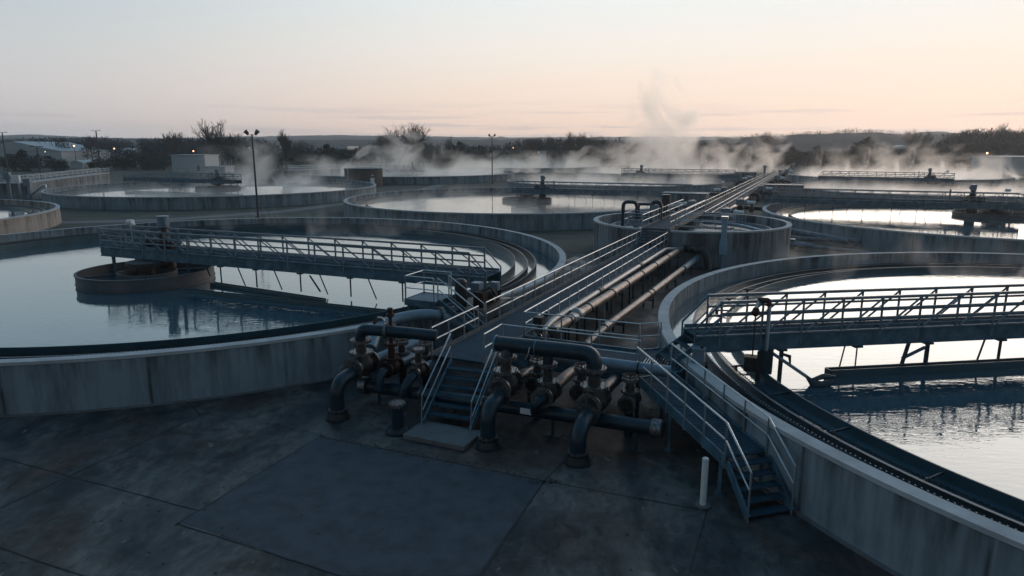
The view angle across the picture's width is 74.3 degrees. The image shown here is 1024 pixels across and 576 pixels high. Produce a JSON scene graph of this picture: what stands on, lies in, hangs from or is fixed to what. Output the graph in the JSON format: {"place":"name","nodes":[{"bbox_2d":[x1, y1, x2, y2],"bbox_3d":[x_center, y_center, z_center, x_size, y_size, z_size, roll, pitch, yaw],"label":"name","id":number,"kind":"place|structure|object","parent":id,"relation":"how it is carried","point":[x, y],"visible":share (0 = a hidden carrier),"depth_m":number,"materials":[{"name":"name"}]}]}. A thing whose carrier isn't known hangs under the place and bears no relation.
{"place":"outdoors","nodes":[
{"label":"outdoors","id":0,"kind":"place"},
{"bbox_2d":[170,154,218,172],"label":"building","id":1,"kind":"structure","parent":0,"point":[190,163],"depth_m":246.15,"materials":[{"name":"metal"}]},
{"bbox_2d":[61,184,447,223],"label":"path","id":2,"kind":"structure","parent":0,"point":[252,213],"depth_m":93.96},
{"bbox_2d":[0,138,695,152],"bbox_3d":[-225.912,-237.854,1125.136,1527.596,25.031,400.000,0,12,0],"label":"hill","id":3,"kind":"structure","parent":0,"point":[435,142],"depth_m":1044.65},
{"bbox_2d":[344,167,382,186],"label":"small building","id":4,"kind":"structure","parent":0,"point":[371,175],"depth_m":160.25,"materials":[{"name":"paint"}]},
{"bbox_2d":[0,134,741,140],"bbox_3d":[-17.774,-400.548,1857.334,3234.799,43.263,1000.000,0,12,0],"label":"hill","id":5,"kind":"structure","parent":0,"point":[337,137],"depth_m":1691.95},
{"bbox_2d":[0,153,1023,259],"bbox_3d":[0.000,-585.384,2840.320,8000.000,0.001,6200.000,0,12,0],"label":"ground","id":6,"kind":"structure","parent":0,"point":[571,243],"depth_m":151.02,"materials":[{"name":"grey plant"}]},
{"bbox_2d":[0,199,62,234],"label":"settling tank","id":7,"kind":"object","parent":6,"relation":"on","point":[43,220],"visible":0.88,"depth_m":78.47,"materials":[{"name":"concrete"}]},
{"bbox_2d":[15,154,49,171],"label":"evergreen tree","id":8,"kind":"object","parent":6,"relation":"on","point":[30,161],"visible":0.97,"depth_m":258.56,"materials":[{"name":"green plant"}]},
{"bbox_2d":[0,168,109,199],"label":"raised channel","id":9,"kind":"object","parent":6,"relation":"on","point":[19,190],"visible":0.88,"depth_m":131.83,"materials":[{"name":"concrete"}]},
{"bbox_2d":[0,141,110,166],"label":"building","id":10,"kind":"structure","parent":6,"relation":"on","point":[50,149],"depth_m":324.54,"materials":[{"name":"metal"}]},
{"bbox_2d":[143,154,171,169],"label":"evergreen tree","id":11,"kind":"object","parent":6,"relation":"on","point":[162,163],"visible":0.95,"depth_m":274.06,"materials":[{"name":"green plant"}]},
{"bbox_2d":[162,132,188,154],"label":"bare tree","id":12,"kind":"object","parent":6,"relation":"on","point":[176,143],"visible":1,"depth_m":323.43,"materials":[{"name":"brown plant"}]},
{"bbox_2d":[0,136,355,164],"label":"woodland","id":13,"kind":"object","parent":6,"relation":"on","point":[159,148],"visible":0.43,"depth_m":351.19,"materials":[{"name":"plant"}]},
{"bbox_2d":[41,179,375,209],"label":"settling tank","id":14,"kind":"object","parent":6,"relation":"on","point":[51,195],"visible":0.66,"depth_m":106.34,"materials":[{"name":"concrete"}]},
{"bbox_2d":[123,169,241,186],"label":"tank bridge","id":15,"kind":"structure","parent":14,"relation":"on","point":[216,178],"depth_m":137.67,"materials":[{"name":"blue paint"}]},
{"bbox_2d":[59,183,362,196],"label":"water","id":16,"kind":"structure","parent":14,"relation":"in","point":[190,190],"depth_m":129.53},
{"bbox_2d":[191,118,229,155],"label":"bare tree","id":17,"kind":"object","parent":6,"relation":"on","point":[210,137],"visible":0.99,"depth_m":259.82,"materials":[{"name":"brown plant"}]},
{"bbox_2d":[250,152,284,168],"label":"evergreen tree","id":18,"kind":"object","parent":6,"relation":"on","point":[264,157],"visible":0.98,"depth_m":285.23,"materials":[{"name":"green plant"}]},
{"bbox_2d":[0,217,565,417],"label":"settling tank","id":19,"kind":"object","parent":6,"relation":"on","point":[46,380],"visible":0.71,"depth_m":26.92,"materials":[{"name":"concrete"}]},
{"bbox_2d":[0,231,556,346],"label":"water","id":20,"kind":"structure","parent":19,"relation":"in","point":[44,301],"depth_m":38.88,"materials":[{"name":"liquid"}]},
{"bbox_2d":[73,259,214,292],"bbox_3d":[-23.457,-0.661,43.518,8.000,2.250,8.000,0,12,0],"label":"feedwell","id":21,"kind":"object","parent":20,"relation":"in","point":[139,275],"visible":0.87,"depth_m":42.01,"materials":[{"name":"metal"}]},
{"bbox_2d":[98,215,501,312],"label":"tank bridge","id":22,"kind":"structure","parent":21,"relation":"on","point":[167,249],"depth_m":39.45,"materials":[{"name":"blue paint"}]},
{"bbox_2d":[451,278,525,311],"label":"end drive","id":23,"kind":"structure","parent":19,"relation":"on","point":[492,290],"depth_m":31.74,"materials":[{"name":"grey paint"}]},
{"bbox_2d":[283,164,340,178],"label":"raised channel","id":24,"kind":"object","parent":6,"relation":"on","point":[292,174],"visible":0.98,"depth_m":191.42,"materials":[{"name":"concrete"}]},
{"bbox_2d":[322,148,360,168],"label":"evergreen tree","id":25,"kind":"object","parent":6,"relation":"on","point":[349,155],"visible":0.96,"depth_m":284.85,"materials":[{"name":"green plant"}]},
{"bbox_2d":[379,123,431,166],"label":"bare tree","id":26,"kind":"object","parent":6,"relation":"on","point":[415,140],"visible":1,"depth_m":255.37,"materials":[{"name":"brown plant"}]},
{"bbox_2d":[391,172,419,176],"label":"feedwell","id":27,"kind":"object","parent":6,"relation":"on","point":[405,174],"visible":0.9,"depth_m":191.69,"materials":[{"name":"metal"}]},
{"bbox_2d":[356,162,424,175],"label":"tank bridge","id":28,"kind":"structure","parent":27,"relation":"on","point":[412,169],"depth_m":192.32,"materials":[{"name":"blue paint"}]},
{"bbox_2d":[300,169,514,184],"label":"settling tank","id":29,"kind":"object","parent":6,"relation":"on","point":[500,175],"visible":0.53,"depth_m":175.03,"materials":[{"name":"concrete"}]},
{"bbox_2d":[326,172,495,176],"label":"water","id":30,"kind":"structure","parent":29,"relation":"in","point":[386,174],"depth_m":211.26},
{"bbox_2d":[425,151,453,168],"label":"evergreen tree","id":31,"kind":"object","parent":6,"relation":"on","point":[439,159],"visible":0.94,"depth_m":284.85,"materials":[{"name":"green plant"}]},
{"bbox_2d":[0,337,893,575],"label":"concrete pad","id":32,"kind":"object","parent":6,"relation":"on","point":[588,539],"visible":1,"depth_m":18.79,"materials":[{"name":"concrete"}]},
{"bbox_2d":[0,402,707,575],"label":"pad joints","id":33,"kind":"object","parent":32,"relation":"on","point":[706,510],"visible":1,"depth_m":18.24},
{"bbox_2d":[182,437,542,575],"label":"asphalt patch","id":34,"kind":"object","parent":32,"relation":"on","point":[459,520],"visible":1,"depth_m":17.75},
{"bbox_2d":[325,307,446,422],"bbox_3d":[-4.595,2.523,24.973,5.182,3.620,3.190,-10,15,-39],"label":"pipe manifold","id":35,"kind":"object","parent":32,"relation":"on","point":[364,361],"visible":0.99,"depth_m":24.42,"materials":[{"name":"blue paint"}]},
{"bbox_2d":[366,307,462,351],"bbox_3d":[-4.234,1.601,28.488,5.038,1.204,1.345,-11,16,-43],"label":"transfer pipe","id":36,"kind":"object","parent":35,"relation":"attached to","point":[440,315],"visible":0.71,"depth_m":28.68,"materials":[{"name":"metal"}]},
{"bbox_2d":[4,401,786,575],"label":"litter","id":37,"kind":"object","parent":32,"relation":"on","point":[415,467],"visible":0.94,"depth_m":20.11,"materials":[{"name":"plant"}]},
{"bbox_2d":[385,399,409,436],"bbox_3d":[-3.831,4.315,22.601,0.832,1.085,0.840,0,12,0],"label":"pipe stub","id":38,"kind":"object","parent":32,"relation":"on","point":[398,427],"visible":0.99,"depth_m":22.43,"materials":[{"name":"blue paint"}]},
{"bbox_2d":[395,338,411,383],"bbox_3d":[-4.265,2.988,26.265,0.612,2.180,0.880,5,13,24],"label":"gate valve","id":39,"kind":"object","parent":32,"relation":"on","point":[401,351],"visible":0.48,"depth_m":26.06,"materials":[{"name":"blue paint"}]},
{"bbox_2d":[404,270,452,350],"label":"access platform","id":40,"kind":"structure","parent":32,"relation":"on","point":[423,300],"depth_m":30.00,"materials":[{"name":"blue paint"}]},
{"bbox_2d":[403,421,479,450],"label":"concrete slab","id":41,"kind":"structure","parent":32,"relation":"on","point":[447,436],"depth_m":22.09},
{"bbox_2d":[421,333,497,430],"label":"stairs","id":42,"kind":"structure","parent":41,"relation":"on","point":[471,419],"depth_m":23.66,"materials":[{"name":"metal"}]},
{"bbox_2d":[357,376,664,453],"bbox_3d":[-0.483,4.161,23.146,11.310,1.164,0.660,5,13,24],"label":"header pipe","id":43,"kind":"object","parent":32,"relation":"on","point":[654,428],"visible":0.76,"depth_m":22.39,"materials":[{"name":"metal"}]},
{"bbox_2d":[525,356,543,419],"bbox_3d":[0.880,3.493,23.612,0.612,2.280,0.880,5,13,24],"label":"gate valve","id":44,"kind":"object","parent":32,"relation":"on","point":[532,385],"visible":0.66,"depth_m":23.27,"materials":[{"name":"blue paint"}]},
{"bbox_2d":[474,335,622,468],"bbox_3d":[1.697,3.058,23.341,3.937,3.243,6.592,5,13,21],"label":"pipe manifold","id":45,"kind":"object","parent":32,"relation":"on","point":[593,401],"visible":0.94,"depth_m":21.57,"materials":[{"name":"blue paint"}]},
{"bbox_2d":[569,362,587,401],"bbox_3d":[2.359,3.643,23.019,0.612,2.230,0.880,5,13,24],"label":"gate valve","id":46,"kind":"object","parent":32,"relation":"on","point":[576,391],"visible":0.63,"depth_m":22.69,"materials":[{"name":"blue paint"}]},
{"bbox_2d":[513,353,671,417],"bbox_3d":[2.615,3.444,23.868,5.850,2.272,0.450,5,13,24],"label":"cross pipe","id":47,"kind":"object","parent":32,"relation":"on","point":[636,367],"visible":0.37,"depth_m":23.00,"materials":[{"name":"metal"}]},
{"bbox_2d":[502,311,691,418],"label":"cross platform","id":48,"kind":"structure","parent":32,"relation":"on","point":[617,352],"depth_m":25.62,"materials":[{"name":"metal"}]},
{"bbox_2d":[655,331,704,366],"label":"short stairs","id":49,"kind":"structure","parent":48,"relation":"on","point":[675,351],"depth_m":24.54,"materials":[{"name":"metal"}]},
{"bbox_2d":[617,373,641,436],"bbox_3d":[3.869,3.854,22.256,0.612,2.130,0.880,5,13,24],"label":"gate valve","id":50,"kind":"object","parent":32,"relation":"on","point":[629,401],"visible":0.98,"depth_m":21.95,"materials":[{"name":"blue paint"}]},
{"bbox_2d":[695,457,710,508],"bbox_3d":[5.100,5.141,17.915,0.390,1.390,0.400,0,12,0],"label":"bollard","id":51,"kind":"object","parent":32,"relation":"on","point":[702,502],"visible":1,"depth_m":17.87,"materials":[{"name":"metal"}]},
{"bbox_2d":[635,343,796,522],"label":"ramp","id":52,"kind":"structure","parent":32,"relation":"on","point":[717,434],"depth_m":20.06,"materials":[{"name":"metal"}]},
{"bbox_2d":[724,455,793,520],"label":"stairs","id":53,"kind":"structure","parent":32,"relation":"on","point":[772,469],"depth_m":17.90,"materials":[{"name":"metal"}]},
{"bbox_2d":[343,188,681,230],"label":"settling tank","id":54,"kind":"object","parent":6,"relation":"on","point":[546,221],"visible":0.38,"depth_m":78.07,"materials":[{"name":"concrete"}]},
{"bbox_2d":[352,193,656,212],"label":"water","id":55,"kind":"structure","parent":54,"relation":"in","point":[478,203],"depth_m":98.23,"materials":[{"name":"liquid"}]},
{"bbox_2d":[502,194,551,202],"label":"feedwell","id":56,"kind":"object","parent":55,"relation":"in","point":[526,198],"visible":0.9,"depth_m":102.51,"materials":[{"name":"metal"}]},
{"bbox_2d":[511,176,696,204],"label":"tank bridge","id":57,"kind":"structure","parent":54,"relation":"on","point":[542,190],"depth_m":101.78,"materials":[{"name":"blue paint"}]},
{"bbox_2d":[508,149,536,163],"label":"evergreen tree","id":58,"kind":"object","parent":6,"relation":"on","point":[518,157],"visible":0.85,"depth_m":292.56,"materials":[{"name":"green plant"}]},
{"bbox_2d":[455,164,599,173],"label":"settling tank","id":59,"kind":"object","parent":6,"relation":"on","point":[550,170],"visible":0.65,"depth_m":241.32,"materials":[{"name":"concrete"}]},
{"bbox_2d":[355,137,773,166],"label":"woodland","id":60,"kind":"object","parent":6,"relation":"on","point":[737,151],"visible":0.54,"depth_m":344.65,"materials":[{"name":"plant"}]},
{"bbox_2d":[568,149,593,164],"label":"evergreen tree","id":61,"kind":"object","parent":6,"relation":"on","point":[581,156],"visible":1,"depth_m":292.35,"materials":[{"name":"green plant"}]},
{"bbox_2d":[605,140,624,168],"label":"evergreen tree","id":62,"kind":"object","parent":6,"relation":"on","point":[613,149],"visible":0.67,"depth_m":293.13,"materials":[{"name":"green plant"}]},
{"bbox_2d":[507,176,724,192],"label":"settling tank","id":63,"kind":"object","parent":6,"relation":"on","point":[708,185],"visible":0.42,"depth_m":156.70,"materials":[{"name":"concrete"}]},
{"bbox_2d":[524,179,702,185],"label":"water","id":64,"kind":"structure","parent":63,"relation":"in","point":[649,181],"depth_m":158.36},
{"bbox_2d":[621,165,738,181],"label":"tank bridge","id":65,"kind":"structure","parent":63,"relation":"on","point":[640,173],"depth_m":162.79,"materials":[{"name":"blue paint"}]},
{"bbox_2d":[612,142,656,168],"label":"evergreen tree","id":66,"kind":"object","parent":6,"relation":"on","point":[635,155],"visible":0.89,"depth_m":291.76,"materials":[{"name":"green plant"}]},
{"bbox_2d":[581,169,739,180],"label":"settling tank","id":67,"kind":"object","parent":6,"relation":"on","point":[600,172],"visible":0.22,"depth_m":214.36,"materials":[{"name":"concrete"}]},
{"bbox_2d":[701,159,777,171],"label":"tank bridge","id":68,"kind":"structure","parent":67,"relation":"on","point":[714,165],"depth_m":235.25,"materials":[{"name":"blue paint"}]},
{"bbox_2d":[661,191,709,209],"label":"distribution box","id":69,"kind":"object","parent":6,"relation":"on","point":[698,197],"visible":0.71,"depth_m":90.98,"materials":[{"name":"concrete"}]},
{"bbox_2d":[593,211,791,266],"bbox_3d":[16.198,-4.663,61.962,17.400,3.120,17.400,0,12,0],"label":"mixing tank","id":70,"kind":"object","parent":6,"relation":"on","point":[752,246],"visible":0.69,"depth_m":54.83,"materials":[{"name":"concrete"}]},
{"bbox_2d":[642,199,705,232],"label":"walkway","id":71,"kind":"structure","parent":70,"relation":"on","point":[669,222],"depth_m":59.38,"materials":[{"name":"metal"}]},
{"bbox_2d":[676,213,735,229],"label":"work platform","id":72,"kind":"structure","parent":71,"relation":"attached to","point":[702,227],"depth_m":55.14,"materials":[{"name":"metal"}]},
{"bbox_2d":[608,221,772,230],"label":"water","id":73,"kind":"structure","parent":70,"relation":"in","point":[702,224],"depth_m":62.30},
{"bbox_2d":[683,245,710,269],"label":"bent pipe","id":74,"kind":"object","parent":70,"relation":"attached to","point":[703,251],"visible":1,"depth_m":52.01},
{"bbox_2d":[686,189,744,212],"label":"walkway","id":75,"kind":"structure","parent":6,"relation":"on","point":[727,201],"depth_m":90.97,"materials":[{"name":"metal"}]},
{"bbox_2d":[730,176,768,200],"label":"walkway","id":76,"kind":"structure","parent":6,"relation":"on","point":[749,189],"depth_m":122.80,"materials":[{"name":"metal"}]},
{"bbox_2d":[749,131,785,150],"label":"bare tree","id":77,"kind":"object","parent":6,"relation":"on","point":[769,138],"visible":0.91,"depth_m":407.29,"materials":[{"name":"brown plant"}]},
{"bbox_2d":[760,184,804,198],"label":"distribution box","id":78,"kind":"object","parent":6,"relation":"on","point":[783,186],"visible":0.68,"depth_m":121.97,"materials":[{"name":"concrete"}]},
{"bbox_2d":[808,145,829,166],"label":"evergreen tree","id":79,"kind":"object","parent":6,"relation":"on","point":[820,152],"visible":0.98,"depth_m":322.48,"materials":[{"name":"green plant"}]},
{"bbox_2d":[791,228,850,247],"bbox_3d":[29.269,-4.848,64.920,6.190,1.670,0.927,12,16,44],"label":"teal pipe","id":80,"kind":"object","parent":6,"relation":"on","point":[832,238],"visible":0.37,"depth_m":64.14,"materials":[{"name":"metal"}]},
{"bbox_2d":[790,241,873,252],"bbox_3d":[29.295,-3.377,60.163,9.040,0.740,0.674,10,16,41],"label":"teal pipe","id":81,"kind":"object","parent":6,"relation":"on","point":[793,244],"visible":0.62,"depth_m":60.68,"materials":[{"name":"metal"}]},
{"bbox_2d":[723,127,955,139],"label":"woodland","id":82,"kind":"object","parent":6,"relation":"on","point":[836,132],"visible":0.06,"depth_m":601.19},
{"bbox_2d":[656,252,1023,575],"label":"settling tank","id":83,"kind":"object","parent":6,"relation":"on","point":[891,519],"visible":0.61,"depth_m":17.08,"materials":[{"name":"concrete"}]},
{"bbox_2d":[691,345,708,368],"bbox_3d":[6.597,2.419,23.642,0.580,0.870,0.410,5,13,24],"label":"junction box","id":84,"kind":"object","parent":83,"relation":"attached to","point":[698,354],"visible":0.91,"depth_m":23.50,"materials":[{"name":"grey paint"}]},
{"bbox_2d":[669,271,1023,523],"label":"water","id":85,"kind":"structure","parent":83,"relation":"in","point":[969,424],"depth_m":23.52,"materials":[{"name":"liquid"}]},
{"bbox_2d":[680,284,1023,377],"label":"tank bridge","id":86,"kind":"structure","parent":83,"relation":"on","point":[927,330],"depth_m":25.17,"materials":[{"name":"blue paint"}]},
{"bbox_2d":[743,350,773,379],"bbox_3d":[8.945,2.877,24.551,0.950,1.300,0.570,5,13,24],"label":"equipment box","id":87,"kind":"object","parent":86,"relation":"hanging from","point":[761,361],"visible":0.86,"depth_m":24.30,"materials":[{"name":"paint"}]},
{"bbox_2d":[752,297,771,355],"bbox_3d":[8.883,1.448,24.140,0.705,2.267,0.286,0,12,0],"label":"davit","id":88,"kind":"object","parent":86,"relation":"attached to","point":[756,310],"visible":0.99,"depth_m":24.04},
{"bbox_2d":[773,352,835,386],"bbox_3d":[10.293,2.908,24.010,2.366,1.140,0.743,4,13,19],"label":"skimmer pole","id":89,"kind":"object","parent":86,"relation":"attached to","point":[814,382],"visible":0.95,"depth_m":23.81,"materials":[{"name":"metal"}]},
{"bbox_2d":[751,144,948,165],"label":"woodland","id":90,"kind":"object","parent":6,"relation":"on","point":[925,152],"visible":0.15,"depth_m":336.45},
{"bbox_2d":[838,146,887,168],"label":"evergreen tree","id":91,"kind":"object","parent":6,"relation":"on","point":[865,157],"visible":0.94,"depth_m":291.12,"materials":[{"name":"green plant"}]},
{"bbox_2d":[849,136,888,168],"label":"evergreen tree","id":92,"kind":"object","parent":6,"relation":"on","point":[867,142],"visible":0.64,"depth_m":292.39,"materials":[{"name":"green plant"}]},
{"bbox_2d":[762,199,1023,253],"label":"settling tank","id":93,"kind":"object","parent":6,"relation":"on","point":[880,240],"visible":0.49,"depth_m":61.08,"materials":[{"name":"concrete"}]},
{"bbox_2d":[764,184,1023,215],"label":"tank bridge","id":94,"kind":"structure","parent":93,"relation":"on","point":[972,202],"depth_m":82.88,"materials":[{"name":"blue paint"}]},
{"bbox_2d":[771,206,1023,238],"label":"water","id":95,"kind":"structure","parent":93,"relation":"in","point":[934,220],"depth_m":76.97,"materials":[{"name":"liquid"}]},
{"bbox_2d":[952,209,1023,219],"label":"feedwell","id":96,"kind":"object","parent":95,"relation":"in","point":[998,214],"visible":0.69,"depth_m":80.03,"materials":[{"name":"metal"}]},
{"bbox_2d":[787,172,1014,184],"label":"settling tank","id":97,"kind":"object","parent":6,"relation":"on","point":[798,177],"visible":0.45,"depth_m":177.04,"materials":[{"name":"concrete"}]},
{"bbox_2d":[818,168,954,184],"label":"tank bridge","id":98,"kind":"structure","parent":97,"relation":"on","point":[928,178],"depth_m":143.52,"materials":[{"name":"blue paint"}]},
{"bbox_2d":[888,150,923,168],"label":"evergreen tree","id":99,"kind":"object","parent":6,"relation":"on","point":[907,156],"visible":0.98,"depth_m":292.25,"materials":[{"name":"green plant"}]},
{"bbox_2d":[791,181,1023,201],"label":"settling tank","id":100,"kind":"object","parent":6,"relation":"on","point":[899,183],"visible":0.27,"depth_m":137.19,"materials":[{"name":"concrete"}]},
{"bbox_2d":[812,186,1023,196],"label":"water","id":101,"kind":"structure","parent":100,"relation":"in","point":[918,189],"depth_m":132.54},
{"bbox_2d":[927,128,1023,167],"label":"woodland","id":102,"kind":"object","parent":6,"relation":"on","point":[993,149],"visible":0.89,"depth_m":300.81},
{"bbox_2d":[0,0,1023,137],"label":"sky","id":103,"kind":"structure","parent":0,"point":[116,68],"materials":[{"name":"beige"}]},
{"bbox_2d":[547,254,727,348],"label":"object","id":104,"kind":"structure","parent":0,"point":[647,313],"depth_m":39.76,"materials":[{"name":"concrete"}]},
{"bbox_2d":[430,230,668,396],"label":"walkway","id":105,"kind":"structure","parent":104,"relation":"on","point":[474,346],"depth_m":32.60,"materials":[{"name":"metal"}]},
{"bbox_2d":[437,275,486,330],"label":"stairs","id":106,"kind":"structure","parent":105,"relation":"on","point":[461,308],"depth_m":29.60,"materials":[{"name":"metal"}]},
{"bbox_2d":[542,247,676,340],"bbox_3d":[6.971,0.038,41.009,0.941,1.910,26.492,5,13,25],"label":"long pipe","id":107,"kind":"object","parent":104,"relation":"on","point":[600,290],"visible":0.82,"depth_m":36.88,"materials":[{"name":"metal"}]},
{"bbox_2d":[548,245,683,339],"bbox_3d":[7.694,-0.133,41.847,0.772,1.900,27.410,6,13,25],"label":"long pipe","id":108,"kind":"object","parent":104,"relation":"on","point":[585,309],"visible":0.93,"depth_m":37.02,"materials":[{"name":"metal"}]},
{"bbox_2d":[583,256,699,342],"bbox_3d":[8.904,-0.088,41.630,0.703,1.902,25.624,6,13,25],"label":"long pipe","id":109,"kind":"object","parent":104,"relation":"on","point":[606,326],"visible":0.95,"depth_m":38.12,"materials":[{"name":"metal"}]},
{"bbox_2d":[719,216,728,267],"bbox_3d":[16.555,-3.562,52.852,0.540,4.100,0.600,5,13,24],"label":"downpipe","id":110,"kind":"object","parent":104,"relation":"on","point":[723,246],"visible":1,"depth_m":52.61,"materials":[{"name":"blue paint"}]},
{"bbox_2d":[661,132,968,159],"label":"hill","id":111,"kind":"structure","parent":0,"point":[830,142],"depth_m":551.04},
{"bbox_2d":[970,156,1023,174],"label":"building","id":112,"kind":"structure","parent":0,"point":[1008,165],"depth_m":234.03,"materials":[{"name":"metal"}]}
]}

